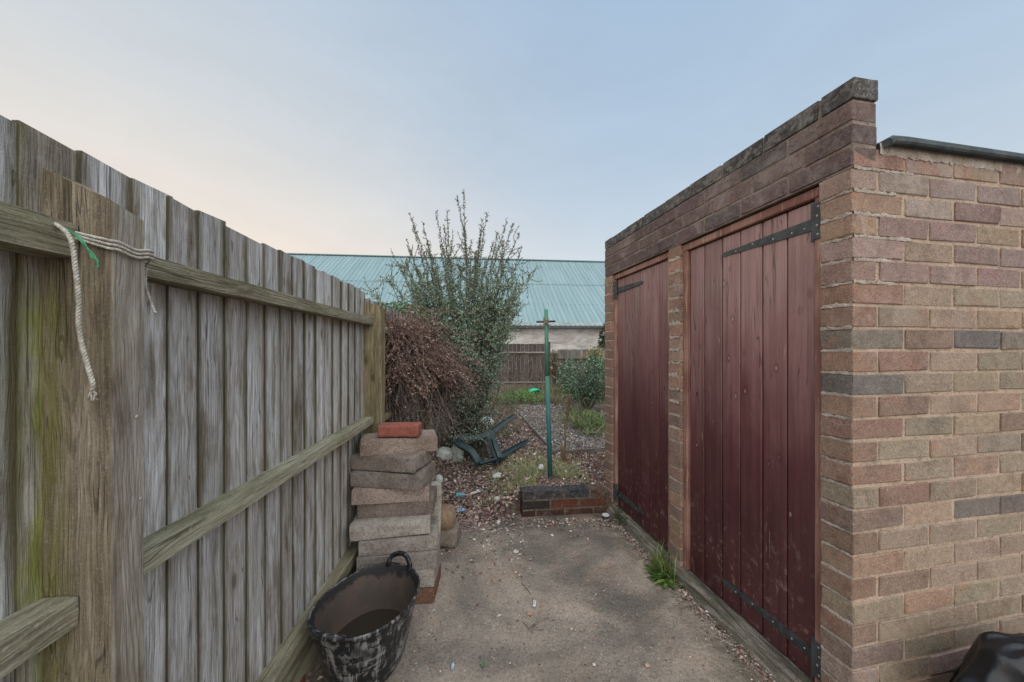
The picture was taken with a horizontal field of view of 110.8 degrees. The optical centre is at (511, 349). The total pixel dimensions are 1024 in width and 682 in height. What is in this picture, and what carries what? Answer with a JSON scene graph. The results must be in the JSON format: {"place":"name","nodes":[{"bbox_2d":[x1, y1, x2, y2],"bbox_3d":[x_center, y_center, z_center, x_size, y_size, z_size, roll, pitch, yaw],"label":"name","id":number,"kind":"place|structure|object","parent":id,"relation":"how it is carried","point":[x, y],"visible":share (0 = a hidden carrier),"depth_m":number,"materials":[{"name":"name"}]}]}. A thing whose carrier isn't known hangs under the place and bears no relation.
{"place":"outdoors","nodes":[
{"label":"outdoors","id":0,"kind":"place"},
{"bbox_2d":[0,0,1023,260],"label":"sky","id":1,"kind":"structure","parent":0,"point":[299,126],"materials":[{"name":"blue"}]},
{"bbox_2d":[431,372,613,523],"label":"ground","id":2,"kind":"structure","parent":0,"point":[510,510],"depth_m":3.69,"materials":[{"name":"soil"}]},
{"bbox_2d":[0,115,444,681],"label":"timber fence","id":3,"kind":"object","parent":2,"relation":"on","point":[176,505],"visible":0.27,"depth_m":0.80,"materials":[{"name":"wood"}]},
{"bbox_2d":[54,222,153,400],"bbox_3d":[-0.715,-0.068,0.604,0.127,0.297,0.124,0,0,0],"label":"rope","id":4,"kind":"object","parent":3,"relation":"attached to","point":[148,254],"visible":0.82,"depth_m":0.55,"materials":[{"name":"beige fabric"}]},
{"bbox_2d":[66,228,99,267],"bbox_3d":[-0.671,-0.158,0.552,0.055,0.063,0.004,0,0,0],"label":"twine","id":5,"kind":"object","parent":4,"relation":"hanging from","point":[82,241],"visible":1,"depth_m":0.55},
{"bbox_2d":[145,256,156,313],"bbox_3d":[-0.683,-0.122,0.665,0.026,0.110,0.011,0,0,0],"label":"cord","id":6,"kind":"object","parent":3,"relation":"hanging from","point":[147,290],"visible":0.93,"depth_m":0.67,"materials":[{"name":"fabric"}]},
{"bbox_2d":[435,474,442,482],"bbox_3d":[-0.694,1.225,3.350,0.078,0.081,0.076,0,0,0],"label":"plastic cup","id":7,"kind":"object","parent":2,"relation":"on","point":[438,477],"visible":0.68,"depth_m":3.33,"materials":[{"name":"white plastic"}]},
{"bbox_2d":[385,305,494,456],"bbox_3d":[-0.569,0.444,2.842,0.793,1.592,1.306,0,0,9],"label":"trailing shrub","id":8,"kind":"object","parent":2,"relation":"on","point":[433,363],"visible":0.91,"depth_m":2.63,"materials":[{"name":"brown plant"}]},
{"bbox_2d":[436,446,451,459],"bbox_3d":[-0.757,1.159,3.968,0.208,0.132,0.201,0,0,0],"label":"plastic bag","id":9,"kind":"object","parent":2,"relation":"on","point":[443,451],"visible":0.77,"depth_m":3.91,"materials":[{"name":"white plastic"}]},
{"bbox_2d":[287,253,604,370],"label":"warehouse","id":10,"kind":"structure","parent":2,"relation":"on","point":[569,295],"depth_m":21.56,"materials":[{"name":"teal metal"}]},
{"bbox_2d":[598,322,604,349],"bbox_3d":[4.342,-0.056,16.303,0.888,2.498,0.538,0,0,0],"label":"ivy","id":11,"kind":"object","parent":10,"relation":"attached to","point":[601,342],"visible":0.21,"depth_m":16.27,"materials":[{"name":"green plant"}]},
{"bbox_2d":[359,189,542,461],"bbox_3d":[-0.798,-0.354,4.205,2.288,3.294,1.207,0,0,0],"label":"tall shrub","id":12,"kind":"object","parent":2,"relation":"on","point":[492,336],"visible":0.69,"depth_m":4.06,"materials":[{"name":"green plant"}]},
{"bbox_2d":[451,444,463,461],"bbox_3d":[-0.610,1.117,3.950,0.137,0.265,0.171,0,0,-34],"label":"rock","id":13,"kind":"object","parent":2,"relation":"on","point":[456,451],"visible":0.53,"depth_m":3.89,"materials":[{"name":"grey stone"}]},
{"bbox_2d":[455,492,465,496],"bbox_3d":[-0.449,1.260,3.070,0.095,0.031,0.058,0,0,0],"label":"wrapper","id":14,"kind":"object","parent":2,"relation":"on","point":[458,494],"visible":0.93,"depth_m":3.05,"materials":[{"name":"teal plastic"}]},
{"bbox_2d":[432,395,530,475],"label":"weeds","id":15,"kind":"object","parent":2,"relation":"on","point":[481,451],"visible":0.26,"depth_m":5.06,"materials":[{"name":"green plant"}]},
{"bbox_2d":[452,414,530,466],"bbox_3d":[-0.172,0.981,3.890,0.917,0.451,0.407,0,0,-27],"label":"garden chair","id":16,"kind":"object","parent":2,"relation":"on","point":[498,455],"visible":0.94,"depth_m":3.85,"materials":[{"name":"green plastic"}]},
{"bbox_2d":[443,433,551,522],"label":"rubble bits","id":17,"kind":"object","parent":2,"relation":"on","point":[474,503],"visible":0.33,"depth_m":3.04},
{"bbox_2d":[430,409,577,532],"bbox_3d":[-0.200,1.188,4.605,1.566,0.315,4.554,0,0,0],"label":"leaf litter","id":18,"kind":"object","parent":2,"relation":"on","point":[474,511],"visible":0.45,"depth_m":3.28,"materials":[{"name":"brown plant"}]},
{"bbox_2d":[456,507,465,511],"bbox_3d":[-0.406,1.268,2.800,0.080,0.025,0.056,0,0,0],"label":"wrapper","id":19,"kind":"object","parent":18,"relation":"on","point":[460,510],"visible":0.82,"depth_m":2.79,"materials":[{"name":"blue plastic"}]},
{"bbox_2d":[492,472,501,478],"bbox_3d":[-0.133,1.203,3.382,0.125,0.045,0.091,0,0,0],"label":"wrapper","id":20,"kind":"object","parent":18,"relation":"on","point":[495,475],"visible":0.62,"depth_m":3.35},
{"bbox_2d":[431,405,578,524],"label":"fallen twigs","id":21,"kind":"object","parent":2,"relation":"on","point":[503,466],"visible":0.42,"depth_m":3.52,"materials":[{"name":"brown plant"}]},
{"bbox_2d":[487,388,545,405],"bbox_3d":[0.088,1.055,8.325,1.723,0.215,3.025,0,0,0],"label":"ground cover","id":22,"kind":"object","parent":2,"relation":"on","point":[526,394],"visible":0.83,"depth_m":7.82,"materials":[{"name":"green plant"}]},
{"bbox_2d":[483,352,551,436],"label":"brambles","id":23,"kind":"object","parent":2,"relation":"on","point":[514,385],"visible":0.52,"depth_m":7.97,"materials":[{"name":"green plant"}]},
{"bbox_2d":[493,342,550,387],"bbox_3d":[-0.007,0.523,10.897,2.387,1.514,0.097,0,0,0],"label":"brown fence","id":24,"kind":"object","parent":2,"relation":"on","point":[538,350],"visible":0.43,"depth_m":10.90,"materials":[{"name":"brown wood"}]},
{"bbox_2d":[528,388,539,393],"bbox_3d":[0.455,1.051,8.602,0.481,0.171,0.236,-14,-35,-14],"label":"plastic scoop","id":25,"kind":"object","parent":2,"relation":"on","point":[534,389],"visible":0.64,"depth_m":8.57,"materials":[{"name":"green plastic"}]},
{"bbox_2d":[479,447,598,505],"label":"grass","id":26,"kind":"structure","parent":2,"relation":"on","point":[564,475],"depth_m":3.22,"materials":[{"name":"green plant"}]},
{"bbox_2d":[489,382,604,405],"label":"weeds","id":27,"kind":"object","parent":2,"relation":"on","point":[557,393],"visible":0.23,"depth_m":8.25,"materials":[{"name":"green plant"}]},
{"bbox_2d":[536,309,559,481],"bbox_3d":[0.334,0.446,3.063,0.322,1.588,0.324,0,0,0],"label":"washing line post","id":28,"kind":"object","parent":2,"relation":"on","point":[548,427],"visible":0.44,"depth_m":3.06,"materials":[{"name":"metal"}]},
{"bbox_2d":[542,317,549,328],"bbox_3d":[0.294,-0.226,3.073,0.075,0.112,0.063,0,0,0],"label":"rope","id":29,"kind":"object","parent":28,"relation":"attached to","point":[546,321],"visible":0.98,"depth_m":3.06,"materials":[{"name":"beige fabric"}]},
{"bbox_2d":[549,349,558,388],"bbox_3d":[1.221,0.583,10.297,0.340,1.210,0.400,0,0,0],"label":"berry bush","id":30,"kind":"object","parent":2,"relation":"on","point":[554,366],"visible":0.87,"depth_m":10.26,"materials":[{"name":"green plant"}]},
{"bbox_2d":[512,403,604,454],"bbox_3d":[0.595,1.170,5.649,0.955,0.138,3.512,0,0,-11],"label":"bed edging","id":31,"kind":"object","parent":2,"relation":"on","point":[584,450],"visible":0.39,"depth_m":3.95,"materials":[{"name":"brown wood"}]},
{"bbox_2d":[515,404,604,454],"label":"bark chips","id":32,"kind":"object","parent":2,"relation":"on","point":[592,444],"visible":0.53,"depth_m":5.09,"materials":[{"name":"brown wood"}]},
{"bbox_2d":[516,450,606,490],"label":"dead leaves","id":33,"kind":"object","parent":2,"relation":"on","point":[591,464],"visible":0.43,"depth_m":3.40,"materials":[{"name":"brown plant"}]},
{"bbox_2d":[560,444,564,461],"bbox_3d":[0.512,1.076,3.550,0.062,0.240,0.037,0,0,0],"label":"dead stump","id":34,"kind":"object","parent":2,"relation":"on","point":[562,452],"visible":0.74,"depth_m":3.54,"materials":[{"name":"brown wood"}]},
{"bbox_2d":[564,394,571,459],"bbox_3d":[0.568,0.791,3.618,0.088,0.673,0.030,0,0,-6],"label":"dead stick","id":35,"kind":"object","parent":2,"relation":"on","point":[568,410],"visible":0.97,"depth_m":3.61,"materials":[{"name":"brown wood"}]},
{"bbox_2d":[552,405,604,436],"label":"strap leaves","id":36,"kind":"object","parent":2,"relation":"on","point":[588,419],"visible":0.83,"depth_m":5.33,"materials":[{"name":"green plant"}]},
{"bbox_2d":[553,354,604,412],"bbox_3d":[1.430,0.633,6.605,1.328,1.139,1.461,0,0,0],"label":"evergreen bush","id":37,"kind":"object","parent":2,"relation":"on","point":[590,384],"visible":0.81,"depth_m":6.50,"materials":[{"name":"green plant"}]},
{"bbox_2d":[556,349,604,387],"bbox_3d":[2.482,0.634,9.941,2.977,1.293,0.164,0,0,40],"label":"grey fence","id":38,"kind":"object","parent":2,"relation":"on","point":[564,355],"visible":0.16,"depth_m":10.52,"materials":[{"name":"grey wood"}]},
{"bbox_2d":[585,345,603,380],"bbox_3d":[2.048,0.541,8.693,0.476,1.314,0.423,0,0,0],"label":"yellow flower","id":39,"kind":"object","parent":2,"relation":"on","point":[597,353],"visible":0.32,"depth_m":8.64,"materials":[{"name":"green plant"}]},
{"bbox_2d":[305,511,776,681],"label":"concrete path","id":40,"kind":"structure","parent":0,"point":[648,629],"depth_m":1.67,"materials":[{"name":"grey concrete"}]},
{"bbox_2d":[300,671,306,681],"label":"red brick","id":41,"kind":"object","parent":40,"relation":"on","point":[304,677],"visible":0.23,"depth_m":1.35,"materials":[{"name":"brick"}]},
{"bbox_2d":[307,550,419,681],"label":"builders tub","id":42,"kind":"object","parent":40,"relation":"on","point":[375,656],"visible":1,"depth_m":1.42,"materials":[{"name":"rubber"}]},
{"bbox_2d":[337,609,400,637],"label":"muddy water","id":43,"kind":"structure","parent":42,"relation":"in","point":[368,622],"depth_m":1.53,"materials":[{"name":"brown liquid"}]},
{"bbox_2d":[415,563,440,603],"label":"brick","id":44,"kind":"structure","parent":40,"relation":"on","point":[426,595],"depth_m":1.78,"materials":[{"name":"brown brick"}]},
{"bbox_2d":[415,553,439,587],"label":"concrete block","id":45,"kind":"object","parent":44,"relation":"on","point":[427,577],"depth_m":1.78,"materials":[{"name":"grey concrete"}]},
{"bbox_2d":[357,533,440,570],"bbox_3d":[-0.592,1.082,1.891,0.397,0.078,0.213,0,0,-6],"label":"concrete block","id":46,"kind":"object","parent":45,"relation":"on","point":[426,559],"depth_m":1.80,"materials":[{"name":"grey concrete"}]},
{"bbox_2d":[359,516,437,556],"bbox_3d":[-0.597,1.002,1.908,0.389,0.078,0.213,0,0,-11],"label":"concrete block","id":47,"kind":"object","parent":46,"relation":"on","point":[407,543],"depth_m":1.81,"materials":[{"name":"grey concrete"}]},
{"bbox_2d":[349,514,431,540],"bbox_3d":[-0.637,0.919,1.903,0.396,0.078,0.213,-1,0,-10],"label":"concrete block","id":48,"kind":"object","parent":47,"relation":"on","point":[373,528],"depth_m":1.81,"materials":[{"name":"grey concrete"}]},
{"bbox_2d":[357,485,436,517],"bbox_3d":[-0.624,0.842,1.964,0.388,0.078,0.213,0,0,-6],"label":"concrete block","id":49,"kind":"object","parent":48,"relation":"on","point":[397,509],"depth_m":1.86,"materials":[{"name":"grey concrete"}]},
{"bbox_2d":[351,479,431,504],"bbox_3d":[-0.650,0.764,1.950,0.391,0.078,0.214,1,0,-9],"label":"concrete block","id":50,"kind":"object","parent":49,"relation":"on","point":[364,495],"depth_m":1.84,"materials":[{"name":"beige concrete"}]},
{"bbox_2d":[350,462,434,489],"bbox_3d":[-0.644,0.684,1.942,0.392,0.078,0.214,0,0,7],"label":"concrete block","id":51,"kind":"object","parent":50,"relation":"on","point":[421,478],"depth_m":1.84,"materials":[{"name":"grey concrete"}]},
{"bbox_2d":[351,451,430,472],"bbox_3d":[-0.661,0.601,1.957,0.364,0.078,0.213,-1,0,12],"label":"concrete block","id":52,"kind":"object","parent":51,"relation":"on","point":[411,462],"depth_m":1.86,"materials":[{"name":"grey concrete"}]},
{"bbox_2d":[360,429,436,455],"bbox_3d":[-0.640,0.526,2.013,0.404,0.079,0.213,1,0,-18],"label":"concrete block","id":53,"kind":"object","parent":52,"relation":"on","point":[372,444],"depth_m":1.92,"materials":[{"name":"beige concrete"}]},
{"bbox_2d":[378,422,421,437],"bbox_3d":[-0.626,0.449,1.983,0.223,0.068,0.101,0,0,-4],"label":"red brick","id":54,"kind":"object","parent":53,"relation":"on","point":[399,429],"visible":1,"depth_m":1.94,"materials":[{"name":"brick"}]},
{"bbox_2d":[431,481,441,532],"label":"concrete block","id":55,"kind":"object","parent":40,"relation":"on","point":[437,508],"depth_m":2.16,"materials":[{"name":"grey concrete"}]},
{"bbox_2d":[440,520,459,547],"bbox_3d":[-0.435,1.216,2.341,0.178,0.130,0.169,0,0,0],"label":"rubble","id":56,"kind":"object","parent":40,"relation":"on","point":[450,538],"visible":0.48,"depth_m":2.26,"materials":[{"name":"stone"}]},
{"bbox_2d":[441,503,455,529],"bbox_3d":[-0.456,1.108,2.341,0.164,0.119,0.185,8,3,-12],"label":"rubble","id":57,"kind":"object","parent":56,"relation":"on","point":[448,517],"visible":0.6,"depth_m":2.28,"materials":[{"name":"stone"}]},
{"bbox_2d":[433,517,624,676],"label":"slab litter","id":58,"kind":"object","parent":40,"relation":"on","point":[551,520],"visible":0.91,"depth_m":2.52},
{"bbox_2d":[522,583,548,633],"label":"twigs","id":59,"kind":"object","parent":40,"relation":"on","point":[536,621],"visible":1,"depth_m":1.64,"materials":[{"name":"grey plant"}]},
{"bbox_2d":[306,516,775,681],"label":"edge litter","id":60,"kind":"object","parent":40,"relation":"on","point":[719,631],"visible":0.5,"depth_m":1.60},
{"bbox_2d":[520,484,606,516],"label":"planter wall","id":61,"kind":"structure","parent":40,"relation":"on","point":[561,500],"depth_m":2.74,"materials":[{"name":"red brick"}]},
{"bbox_2d":[388,517,772,681],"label":"grit","id":62,"kind":"object","parent":40,"relation":"on","point":[610,619],"visible":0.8,"depth_m":1.66,"materials":[{"name":"grey gravel"}]},
{"bbox_2d":[602,513,608,519],"bbox_3d":[0.710,1.264,2.676,0.055,0.028,0.055,0,0,0],"label":"lid","id":63,"kind":"object","parent":40,"relation":"on","point":[605,516],"visible":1,"depth_m":2.66,"materials":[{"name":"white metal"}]},
{"bbox_2d":[609,506,632,536],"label":"weeds","id":64,"kind":"object","parent":40,"relation":"on","point":[618,515],"visible":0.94,"depth_m":2.59,"materials":[{"name":"green plant"}]},
{"bbox_2d":[643,542,684,589],"bbox_3d":[0.851,1.207,2.010,0.208,0.142,0.293,0,0,0],"label":"dandelion weed","id":65,"kind":"object","parent":40,"relation":"on","point":[660,572],"visible":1,"depth_m":1.99,"materials":[{"name":"green plant"}]},
{"bbox_2d":[605,77,1023,681],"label":"brick shed","id":66,"kind":"structure","parent":40,"relation":"on","point":[815,393],"depth_m":1.28,"materials":[{"name":"brick"}]},
{"bbox_2d":[613,260,667,549],"bbox_3d":[0.895,0.342,2.483,0.035,1.775,0.684,0,0,-13],"label":"door","id":67,"kind":"structure","parent":66,"relation":"in","point":[642,492],"depth_m":2.41,"materials":[{"name":"red paint"}]},
{"bbox_2d":[691,201,820,681],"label":"door","id":68,"kind":"structure","parent":66,"relation":"in","point":[753,288],"depth_m":1.53,"materials":[{"name":"red paint"}]},
{"bbox_2d":[950,631,1023,681],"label":"bin bag","id":69,"kind":"object","parent":40,"relation":"on","point":[992,657],"visible":1,"depth_m":1.03,"materials":[{"name":"black plastic"}]}
]}

